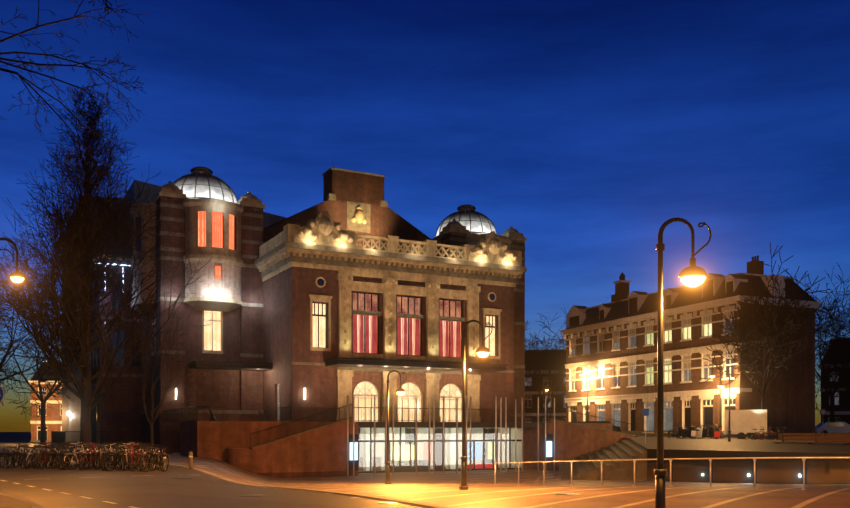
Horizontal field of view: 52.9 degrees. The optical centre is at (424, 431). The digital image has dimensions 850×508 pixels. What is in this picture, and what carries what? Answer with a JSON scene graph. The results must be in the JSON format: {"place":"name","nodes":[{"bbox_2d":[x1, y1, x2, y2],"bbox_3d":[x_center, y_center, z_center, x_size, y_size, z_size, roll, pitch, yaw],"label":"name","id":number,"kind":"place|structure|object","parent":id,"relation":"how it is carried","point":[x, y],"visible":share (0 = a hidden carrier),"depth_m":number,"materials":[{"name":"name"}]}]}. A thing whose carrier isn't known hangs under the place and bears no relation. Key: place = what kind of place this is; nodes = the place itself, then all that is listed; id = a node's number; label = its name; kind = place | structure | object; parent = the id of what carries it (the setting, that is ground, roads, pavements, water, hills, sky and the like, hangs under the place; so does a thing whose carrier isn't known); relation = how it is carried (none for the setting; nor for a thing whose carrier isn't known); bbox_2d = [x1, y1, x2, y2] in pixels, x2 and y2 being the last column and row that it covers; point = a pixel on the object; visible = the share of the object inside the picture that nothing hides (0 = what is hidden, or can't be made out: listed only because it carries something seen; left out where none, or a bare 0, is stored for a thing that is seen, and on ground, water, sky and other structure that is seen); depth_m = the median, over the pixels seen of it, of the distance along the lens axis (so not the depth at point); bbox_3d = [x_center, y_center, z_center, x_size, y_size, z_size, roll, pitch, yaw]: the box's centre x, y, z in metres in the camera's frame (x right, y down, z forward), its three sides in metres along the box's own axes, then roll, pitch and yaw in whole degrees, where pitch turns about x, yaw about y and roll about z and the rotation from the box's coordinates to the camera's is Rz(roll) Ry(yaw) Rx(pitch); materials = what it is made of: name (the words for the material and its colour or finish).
{"place":"outdoors","nodes":[
{"label":"outdoors","id":0,"kind":"place"},
{"bbox_2d":[28,361,61,442],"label":"house","id":1,"kind":"structure","parent":0,"point":[53,419],"depth_m":130.03,"materials":[{"name":"brick"}]},
{"bbox_2d":[0,432,849,507],"bbox_3d":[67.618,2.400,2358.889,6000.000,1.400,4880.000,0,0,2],"label":"ground","id":2,"kind":"structure","parent":0,"point":[138,489],"depth_m":25.57,"materials":[{"name":"asphalt"}]},
{"bbox_2d":[0,444,14,467],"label":"bicycle","id":3,"kind":"object","parent":2,"relation":"on","point":[7,457],"visible":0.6,"depth_m":40.49,"materials":[{"name":"black metal"}]},
{"bbox_2d":[0,237,24,278],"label":"tall lamp","id":4,"kind":"object","parent":2,"relation":"on","point":[17,273],"visible":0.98,"depth_m":29.65,"materials":[{"name":"black metal"}]},
{"bbox_2d":[0,385,4,402],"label":"bicycle sign","id":5,"kind":"object","parent":4,"relation":"attached to","point":[2,393],"visible":1,"depth_m":29.52,"materials":[{"name":"blue"}]},
{"bbox_2d":[10,277,23,282],"bbox_3d":[-14.161,-5.262,29.686,0.431,0.176,0.431,0,0,2],"label":"lamp globe","id":6,"kind":"object","parent":4,"relation":"attached to","point":[17,279],"visible":0.96,"depth_m":29.56,"materials":[{"name":"glass"}]},
{"bbox_2d":[0,443,29,467],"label":"bicycle","id":7,"kind":"object","parent":2,"relation":"on","point":[15,460],"visible":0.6,"depth_m":39.86,"materials":[{"name":"black metal"}]},
{"bbox_2d":[7,443,24,467],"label":"bicycle","id":8,"kind":"object","parent":2,"relation":"on","point":[11,453],"visible":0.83,"depth_m":39.79,"materials":[{"name":"black metal"}]},
{"bbox_2d":[6,442,33,465],"bbox_3d":[-20.319,1.157,42.997,0.608,1.148,1.828,15,6,23],"label":"bicycle","id":9,"kind":"object","parent":2,"relation":"on","point":[14,451],"visible":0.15,"depth_m":42.59,"materials":[{"name":"black metal"}]},
{"bbox_2d":[13,443,30,467],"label":"bicycle","id":10,"kind":"object","parent":2,"relation":"on","point":[23,457],"visible":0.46,"depth_m":40.34,"materials":[{"name":"black metal"}]},
{"bbox_2d":[16,442,33,465],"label":"bicycle","id":11,"kind":"object","parent":2,"relation":"on","point":[21,452],"visible":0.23,"depth_m":42.54,"materials":[{"name":"black metal"}]},
{"bbox_2d":[21,443,33,468],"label":"bicycle","id":12,"kind":"object","parent":2,"relation":"on","point":[25,454],"visible":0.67,"depth_m":39.23,"materials":[{"name":"black metal"}]},
{"bbox_2d":[0,269,68,443],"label":"distant tree","id":13,"kind":"object","parent":2,"relation":"on","point":[42,414],"visible":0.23,"depth_m":100.51,"materials":[{"name":"brown plant"}]},
{"bbox_2d":[25,443,44,468],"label":"bicycle","id":14,"kind":"object","parent":2,"relation":"on","point":[30,461],"visible":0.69,"depth_m":39.16,"materials":[{"name":"black metal"}]},
{"bbox_2d":[32,444,43,468],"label":"bicycle","id":15,"kind":"object","parent":2,"relation":"on","point":[36,460],"visible":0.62,"depth_m":39.58,"materials":[{"name":"black metal"}]},
{"bbox_2d":[38,443,49,464],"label":"bicycle","id":16,"kind":"object","parent":2,"relation":"on","point":[44,452],"visible":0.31,"depth_m":41.77,"materials":[{"name":"black metal"}]},
{"bbox_2d":[35,443,53,467],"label":"bicycle","id":17,"kind":"object","parent":2,"relation":"on","point":[45,456],"visible":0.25,"depth_m":39.98,"materials":[{"name":"metal"}]},
{"bbox_2d":[34,444,57,468],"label":"bicycle","id":18,"kind":"object","parent":2,"relation":"on","point":[40,454],"visible":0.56,"depth_m":38.95,"materials":[{"name":"black metal"}]},
{"bbox_2d":[0,240,94,399],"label":"tree","id":19,"kind":"object","parent":2,"relation":"on","point":[12,342],"visible":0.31,"depth_m":71.58,"materials":[{"name":"brown plant"}]},
{"bbox_2d":[50,443,59,465],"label":"bicycle","id":20,"kind":"object","parent":2,"relation":"on","point":[54,451],"visible":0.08,"depth_m":41.70,"materials":[{"name":"metal"}]},
{"bbox_2d":[45,443,66,468],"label":"bicycle","id":21,"kind":"object","parent":2,"relation":"on","point":[52,461],"visible":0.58,"depth_m":39.19,"materials":[{"name":"metal"}]},
{"bbox_2d":[50,443,67,468],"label":"bicycle","id":22,"kind":"object","parent":2,"relation":"on","point":[58,461],"visible":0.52,"depth_m":39.11,"materials":[{"name":"metal"}]},
{"bbox_2d":[54,444,64,468],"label":"bicycle","id":23,"kind":"object","parent":2,"relation":"on","point":[61,453],"visible":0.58,"depth_m":38.33,"materials":[{"name":"metal"}]},
{"bbox_2d":[55,443,76,469],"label":"bicycle","id":24,"kind":"object","parent":2,"relation":"on","point":[68,456],"visible":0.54,"depth_m":38.57,"materials":[{"name":"metal"}]},
{"bbox_2d":[55,444,87,469],"bbox_3d":[-15.884,1.148,38.485,0.608,1.148,1.828,-10,-5,31],"label":"bicycle","id":25,"kind":"object","parent":2,"relation":"on","point":[64,454],"visible":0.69,"depth_m":38.26,"materials":[{"name":"metal"}]},
{"bbox_2d":[0,0,145,190],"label":"tree","id":26,"kind":"object","parent":2,"relation":"on","point":[107,8],"visible":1,"depth_m":11.19,"materials":[{"name":"brown plant"}]},
{"bbox_2d":[1,475,150,507],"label":"road markings","id":27,"kind":"object","parent":2,"relation":"on","point":[83,496],"visible":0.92,"depth_m":22.34,"materials":[{"name":"paint"}]},
{"bbox_2d":[64,443,92,469],"bbox_3d":[-15.659,1.150,38.623,0.608,1.148,1.828,-11,-4,19],"label":"bicycle","id":28,"kind":"object","parent":2,"relation":"on","point":[71,461],"visible":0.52,"depth_m":38.32,"materials":[{"name":"metal"}]},
{"bbox_2d":[73,443,85,466],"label":"bicycle","id":29,"kind":"object","parent":2,"relation":"on","point":[78,451],"visible":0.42,"depth_m":41.24,"materials":[{"name":"metal"}]},
{"bbox_2d":[78,444,93,469],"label":"bicycle","id":30,"kind":"object","parent":2,"relation":"on","point":[84,456],"visible":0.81,"depth_m":37.98,"materials":[{"name":"metal"}]},
{"bbox_2d":[81,444,95,469],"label":"bicycle","id":31,"kind":"object","parent":2,"relation":"on","point":[94,463],"visible":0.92,"depth_m":38.06,"materials":[{"name":"metal"}]},
{"bbox_2d":[80,444,100,469],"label":"bicycle","id":32,"kind":"object","parent":2,"relation":"on","point":[95,453],"visible":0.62,"depth_m":38.43,"materials":[{"name":"metal"}]},
{"bbox_2d":[93,443,103,467],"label":"bicycle","id":33,"kind":"object","parent":2,"relation":"on","point":[97,452],"visible":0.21,"depth_m":40.17,"materials":[{"name":"metal"}]},
{"bbox_2d":[95,444,108,470],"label":"bicycle","id":34,"kind":"object","parent":2,"relation":"on","point":[102,459],"visible":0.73,"depth_m":37.27,"materials":[{"name":"metal"}]},
{"bbox_2d":[96,444,110,469],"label":"bicycle","id":35,"kind":"object","parent":2,"relation":"on","point":[99,459],"visible":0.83,"depth_m":38.09,"materials":[{"name":"metal"}]},
{"bbox_2d":[0,85,211,449],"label":"tall tree","id":36,"kind":"object","parent":2,"relation":"on","point":[77,329],"visible":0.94,"depth_m":46.64,"materials":[{"name":"brown plant"}]},
{"bbox_2d":[95,443,123,467],"bbox_3d":[-14.947,1.156,40.510,0.608,1.148,1.828,-15,-7,29],"label":"bicycle","id":37,"kind":"object","parent":2,"relation":"on","point":[111,457],"visible":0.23,"depth_m":40.25,"materials":[{"name":"metal"}]},
{"bbox_2d":[79,254,142,446],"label":"building","id":38,"kind":"structure","parent":2,"relation":"on","point":[113,413],"depth_m":76.63,"materials":[{"name":"brick"}]},
{"bbox_2d":[50,445,171,453],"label":"tower area wall","id":39,"kind":"structure","parent":2,"relation":"on","point":[168,450],"depth_m":64.53,"materials":[{"name":"metal"}]},
{"bbox_2d":[103,444,122,469],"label":"bicycle","id":40,"kind":"object","parent":2,"relation":"on","point":[113,456],"visible":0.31,"depth_m":37.89,"materials":[{"name":"metal"}]},
{"bbox_2d":[109,444,124,470],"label":"bicycle","id":41,"kind":"object","parent":2,"relation":"on","point":[120,460],"visible":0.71,"depth_m":37.04,"materials":[{"name":"metal"}]},
{"bbox_2d":[104,444,132,470],"bbox_3d":[-13.351,1.153,37.428,0.608,1.148,1.828,12,5,22],"label":"bicycle","id":42,"kind":"object","parent":2,"relation":"on","point":[115,463],"visible":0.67,"depth_m":37.15,"materials":[{"name":"metal"}]},
{"bbox_2d":[107,444,132,468],"bbox_3d":[-14.041,1.141,39.770,0.608,1.148,1.828,0,0,32],"label":"bicycle","id":43,"kind":"object","parent":2,"relation":"on","point":[118,455],"visible":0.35,"depth_m":39.46,"materials":[{"name":"metal"}]},
{"bbox_2d":[118,444,131,470],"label":"bicycle","id":44,"kind":"object","parent":2,"relation":"on","point":[125,448],"visible":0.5,"depth_m":37.37,"materials":[{"name":"metal"}]},
{"bbox_2d":[118,444,139,470],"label":"bicycle","id":45,"kind":"object","parent":2,"relation":"on","point":[125,462],"visible":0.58,"depth_m":37.56,"materials":[{"name":"metal"}]},
{"bbox_2d":[121,446,138,468],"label":"bicycle","id":46,"kind":"object","parent":2,"relation":"on","point":[130,456],"visible":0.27,"depth_m":39.57,"materials":[{"name":"metal"}]},
{"bbox_2d":[127,444,148,470],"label":"bicycle","id":47,"kind":"object","parent":2,"relation":"on","point":[132,454],"visible":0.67,"depth_m":37.00,"materials":[{"name":"black metal"}]},
{"bbox_2d":[129,444,148,468],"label":"bicycle","id":48,"kind":"object","parent":2,"relation":"on","point":[136,455],"visible":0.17,"depth_m":39.14,"materials":[{"name":"metal"}]},
{"bbox_2d":[140,446,144,471],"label":"bicycle","id":49,"kind":"object","parent":2,"relation":"on","point":[142,461],"visible":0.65,"depth_m":36.65,"materials":[{"name":"metal"}]},
{"bbox_2d":[136,444,160,470],"bbox_3d":[-12.020,1.144,37.294,0.608,1.148,1.828,6,2,18],"label":"bicycle","id":50,"kind":"object","parent":2,"relation":"on","point":[147,459],"visible":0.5,"depth_m":37.09,"materials":[{"name":"metal"}]},
{"bbox_2d":[139,443,160,468],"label":"bicycle","id":51,"kind":"object","parent":2,"relation":"on","point":[147,451],"visible":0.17,"depth_m":38.84,"materials":[{"name":"metal"}]},
{"bbox_2d":[139,445,166,471],"bbox_3d":[-11.618,1.143,36.504,0.608,1.148,1.828,-4,-1,21],"label":"bicycle","id":52,"kind":"object","parent":2,"relation":"on","point":[150,461],"visible":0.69,"depth_m":36.29,"materials":[{"name":"metal"}]},
{"bbox_2d":[146,444,161,467],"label":"bicycle","id":53,"kind":"object","parent":2,"relation":"on","point":[153,452],"visible":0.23,"depth_m":39.37,"materials":[{"name":"black metal"}]},
{"bbox_2d":[149,444,168,471],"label":"bicycle","id":54,"kind":"object","parent":2,"relation":"on","point":[159,463],"visible":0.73,"depth_m":36.46,"materials":[{"name":"metal"}]},
{"bbox_2d":[120,296,210,451],"bbox_3d":[-14.340,-2.818,46.346,4.817,9.036,5.649,0,0,-32],"label":"slim tree","id":55,"kind":"object","parent":2,"relation":"on","point":[152,402],"visible":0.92,"depth_m":46.28,"materials":[{"name":"brown plant"}]},
{"bbox_2d":[62,180,285,446],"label":"building","id":56,"kind":"structure","parent":2,"relation":"on","point":[71,422],"depth_m":87.32,"materials":[{"name":"brick"}]},
{"bbox_2d":[162,452,192,470],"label":"bollards","id":57,"kind":"object","parent":2,"relation":"on","point":[190,461],"visible":0.79,"depth_m":38.60,"materials":[{"name":"stone"}]},
{"bbox_2d":[130,181,264,452],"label":"tower","id":58,"kind":"structure","parent":2,"relation":"on","point":[225,301],"depth_m":70.58,"materials":[{"name":"brick"}]},
{"bbox_2d":[172,166,237,202],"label":"dome","id":59,"kind":"structure","parent":58,"relation":"on","point":[199,181],"depth_m":72.55,"materials":[{"name":"metal"}]},
{"bbox_2d":[175,361,305,399],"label":"side entrance canopy","id":60,"kind":"object","parent":58,"relation":"attached to","point":[218,365],"visible":0.9,"depth_m":69.40,"materials":[{"name":"black metal"}]},
{"bbox_2d":[0,463,453,507],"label":"kerb stones","id":61,"kind":"object","parent":2,"relation":"on","point":[8,501],"visible":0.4,"depth_m":20.95,"materials":[{"name":"stone"}]},
{"bbox_2d":[263,167,431,254],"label":"roof","id":62,"kind":"structure","parent":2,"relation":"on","point":[353,200],"depth_m":80.64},
{"bbox_2d":[172,477,580,505],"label":"manhole covers","id":63,"kind":"object","parent":2,"relation":"on","point":[249,495],"visible":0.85,"depth_m":23.23,"materials":[{"name":"black metal"}]},
{"bbox_2d":[254,224,526,421],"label":"theatre block","id":64,"kind":"structure","parent":2,"relation":"on","point":[340,324],"depth_m":69.91,"materials":[{"name":"brick"}]},
{"bbox_2d":[293,210,355,248],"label":"sculpture","id":65,"kind":"object","parent":64,"relation":"on","point":[323,228],"visible":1,"depth_m":66.58,"materials":[{"name":"stone"}]},
{"bbox_2d":[467,231,518,265],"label":"sculpture","id":66,"kind":"object","parent":64,"relation":"on","point":[491,247],"visible":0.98,"depth_m":73.73,"materials":[{"name":"stone"}]},
{"bbox_2d":[385,370,406,483],"bbox_3d":[-1.352,-0.212,39.848,1.050,5.334,0.448,0,0,12],"label":"entrance lamp","id":67,"kind":"object","parent":2,"relation":"on","point":[400,389],"visible":1,"depth_m":39.88,"materials":[{"name":"black metal"}]},
{"bbox_2d":[180,417,636,477],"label":"entrance building","id":68,"kind":"structure","parent":2,"relation":"on","point":[318,451],"depth_m":64.83,"materials":[{"name":"brick"}]},
{"bbox_2d":[51,404,630,446],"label":"terrace railings","id":69,"kind":"object","parent":68,"relation":"on","point":[169,415],"visible":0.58,"depth_m":62.16,"materials":[{"name":"black metal"}]},
{"bbox_2d":[349,434,552,469],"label":"poster screens","id":70,"kind":"object","parent":68,"relation":"attached to","point":[549,447],"visible":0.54,"depth_m":59.96,"materials":[{"name":"white lit glass"}]},
{"bbox_2d":[347,394,554,475],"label":"flagpoles","id":71,"kind":"object","parent":2,"relation":"on","point":[443,434],"visible":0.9,"depth_m":62.91,"materials":[{"name":"silver metal"}]},
{"bbox_2d":[459,320,492,489],"bbox_3d":[1.595,-0.842,26.756,1.050,5.334,0.448,0,0,12],"label":"plaza lamp","id":72,"kind":"object","parent":2,"relation":"on","point":[463,457],"depth_m":26.78,"materials":[{"name":"black metal"}]},
{"bbox_2d":[477,352,488,357],"bbox_3d":[1.808,-2.395,26.712,0.392,0.160,0.392,0,0,12],"label":"lamp globe","id":73,"kind":"object","parent":72,"relation":"attached to","point":[482,354],"visible":0.94,"depth_m":26.58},
{"bbox_2d":[432,219,525,420],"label":"tower","id":74,"kind":"structure","parent":2,"relation":"on","point":[455,232],"depth_m":84.86,"materials":[{"name":"brick"}]},
{"bbox_2d":[436,204,496,235],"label":"dome","id":75,"kind":"structure","parent":74,"relation":"on","point":[469,217],"depth_m":85.03,"materials":[{"name":"metal"}]},
{"bbox_2d":[525,349,565,420],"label":"houses","id":76,"kind":"structure","parent":2,"relation":"on","point":[532,391],"depth_m":130.52,"materials":[{"name":"brick"},{"name":"slate"},{"name":"dark glass"}]},
{"bbox_2d":[525,310,569,422],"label":"distant tree","id":77,"kind":"object","parent":2,"relation":"on","point":[550,377],"visible":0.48,"depth_m":124.37,"materials":[{"name":"brown plant"}]},
{"bbox_2d":[494,457,849,489],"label":"railing","id":78,"kind":"object","parent":2,"relation":"on","point":[710,460],"visible":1,"depth_m":31.21,"materials":[{"name":"silver metal"}]},
{"bbox_2d":[654,217,710,507],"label":"lamp","id":79,"kind":"object","parent":2,"relation":"on","point":[660,471],"visible":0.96,"depth_m":14.70,"materials":[{"name":"black metal"}]},
{"bbox_2d":[681,276,704,286],"bbox_3d":[4.593,-2.566,14.654,0.412,0.168,0.412,0,0,10],"label":"lamp globe","id":80,"kind":"object","parent":79,"relation":"attached to","point":[691,281],"visible":0.98,"depth_m":14.53,"materials":[{"name":"glass"}]},
{"bbox_2d":[783,263,849,421],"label":"distant tree","id":81,"kind":"object","parent":2,"relation":"on","point":[826,377],"visible":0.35,"depth_m":107.20,"materials":[{"name":"brown plant"}]},
{"bbox_2d":[0,0,849,431],"label":"sky","id":82,"kind":"structure","parent":0,"point":[582,128],"materials":[{"name":"blue"}]},
{"bbox_2d":[559,436,849,484],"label":"wall","id":83,"kind":"structure","parent":0,"point":[637,447],"depth_m":50.42,"materials":[{"name":"brick"}]},
{"bbox_2d":[578,365,587,414],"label":"street lamp","id":84,"kind":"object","parent":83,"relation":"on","point":[587,384],"depth_m":87.36,"materials":[{"name":"black metal"}]},
{"bbox_2d":[583,421,620,431],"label":"blue car","id":85,"kind":"object","parent":83,"relation":"on","point":[615,428],"visible":0.19,"depth_m":83.04,"materials":[{"name":"blue paint"}]},
{"bbox_2d":[642,409,648,443],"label":"sign posts","id":86,"kind":"object","parent":83,"relation":"on","point":[645,412],"visible":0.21,"depth_m":59.41,"materials":[{"name":"silver metal"}]},
{"bbox_2d":[668,425,679,437],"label":"bicycle","id":87,"kind":"object","parent":83,"relation":"on","point":[673,432],"visible":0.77,"depth_m":65.97,"materials":[{"name":"metal"}]},
{"bbox_2d":[678,425,693,438],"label":"bicycle","id":88,"kind":"object","parent":83,"relation":"on","point":[682,432],"visible":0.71,"depth_m":64.87,"materials":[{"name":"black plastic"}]},
{"bbox_2d":[561,255,820,436],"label":"house row","id":89,"kind":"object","parent":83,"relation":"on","point":[612,345],"visible":0.79,"depth_m":75.41,"materials":[{"name":"brick"}]},
{"bbox_2d":[691,425,702,438],"bbox_3d":[20.438,0.107,64.200,0.600,1.142,1.866,7,4,36],"label":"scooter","id":90,"kind":"object","parent":83,"relation":"on","point":[696,433],"visible":0.88,"depth_m":63.83,"materials":[{"name":"white plastic"}]},
{"bbox_2d":[697,425,714,438],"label":"bicycle","id":91,"kind":"object","parent":83,"relation":"on","point":[710,432],"visible":0.58,"depth_m":65.69,"materials":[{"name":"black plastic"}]},
{"bbox_2d":[708,364,720,437],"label":"street lamp","id":92,"kind":"object","parent":83,"relation":"on","point":[712,374],"visible":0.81,"depth_m":68.15,"materials":[{"name":"black metal"}]},
{"bbox_2d":[714,426,722,438],"bbox_3d":[21.613,0.158,63.170,0.600,1.142,1.866,6,2,22],"label":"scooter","id":93,"kind":"object","parent":83,"relation":"on","point":[717,433],"visible":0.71,"depth_m":62.45,"materials":[{"name":"red plastic"}]},
{"bbox_2d":[717,371,730,441],"bbox_3d":[20.030,-1.517,57.229,1.050,5.034,0.448,0,0,-8],"label":"street lamp","id":94,"kind":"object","parent":83,"relation":"on","point":[729,431],"depth_m":57.23,"materials":[{"name":"black metal"}]},
{"bbox_2d":[724,410,767,438],"bbox_3d":[24.873,-0.500,65.006,3.920,2.300,1.960,0,0,22],"label":"box trailer","id":95,"kind":"object","parent":83,"relation":"on","point":[742,422],"visible":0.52,"depth_m":64.34,"materials":[{"name":"white metal"}]},
{"bbox_2d":[744,427,770,439],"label":"bicycle","id":96,"kind":"object","parent":83,"relation":"on","point":[754,437],"visible":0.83,"depth_m":60.28,"materials":[{"name":"metal"}]},
{"bbox_2d":[699,242,829,436],"bbox_3d":[25.995,-6.908,64.875,8.743,15.216,7.688,0,0,-33],"label":"young tree","id":97,"kind":"object","parent":83,"relation":"on","point":[775,329],"visible":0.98,"depth_m":64.89,"materials":[{"name":"brown plant"}]},
{"bbox_2d":[752,427,777,439],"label":"bicycle","id":98,"kind":"object","parent":83,"relation":"on","point":[763,437],"visible":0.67,"depth_m":60.28,"materials":[{"name":"metal"}]},
{"bbox_2d":[762,427,778,439],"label":"bicycle","id":99,"kind":"object","parent":83,"relation":"on","point":[769,438],"visible":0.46,"depth_m":61.12,"materials":[{"name":"metal"}]},
{"bbox_2d":[768,426,776,438],"bbox_3d":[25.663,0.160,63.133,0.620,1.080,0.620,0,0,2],"label":"bicycle","id":100,"kind":"object","parent":83,"relation":"on","point":[774,428],"visible":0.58,"depth_m":62.88,"materials":[{"name":"black metal"}]},
{"bbox_2d":[772,427,785,439],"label":"bicycle","id":101,"kind":"object","parent":83,"relation":"on","point":[777,433],"visible":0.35,"depth_m":60.99,"materials":[{"name":"metal"}]},
{"bbox_2d":[772,432,849,444],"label":"railing","id":102,"kind":"object","parent":83,"relation":"on","point":[828,435],"visible":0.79,"depth_m":51.34,"materials":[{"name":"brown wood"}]},
{"bbox_2d":[820,409,825,415],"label":"round traffic sign","id":103,"kind":"object","parent":83,"relation":"on","point":[823,412],"visible":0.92,"depth_m":78.77,"materials":[{"name":"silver metal"}]},
{"bbox_2d":[815,295,849,402],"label":"distant tree","id":104,"kind":"object","parent":83,"relation":"on","point":[844,379],"visible":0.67,"depth_m":93.07,"materials":[{"name":"brown plant"}]},
{"bbox_2d":[815,422,849,435],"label":"white car","id":105,"kind":"object","parent":83,"relation":"on","point":[832,427],"visible":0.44,"depth_m":82.97,"materials":[{"name":"white paint"}]},
{"bbox_2d":[818,337,849,424],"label":"houses","id":106,"kind":"structure","parent":83,"relation":"on","point":[841,410],"depth_m":115.25,"materials":[{"name":"brown paint"}]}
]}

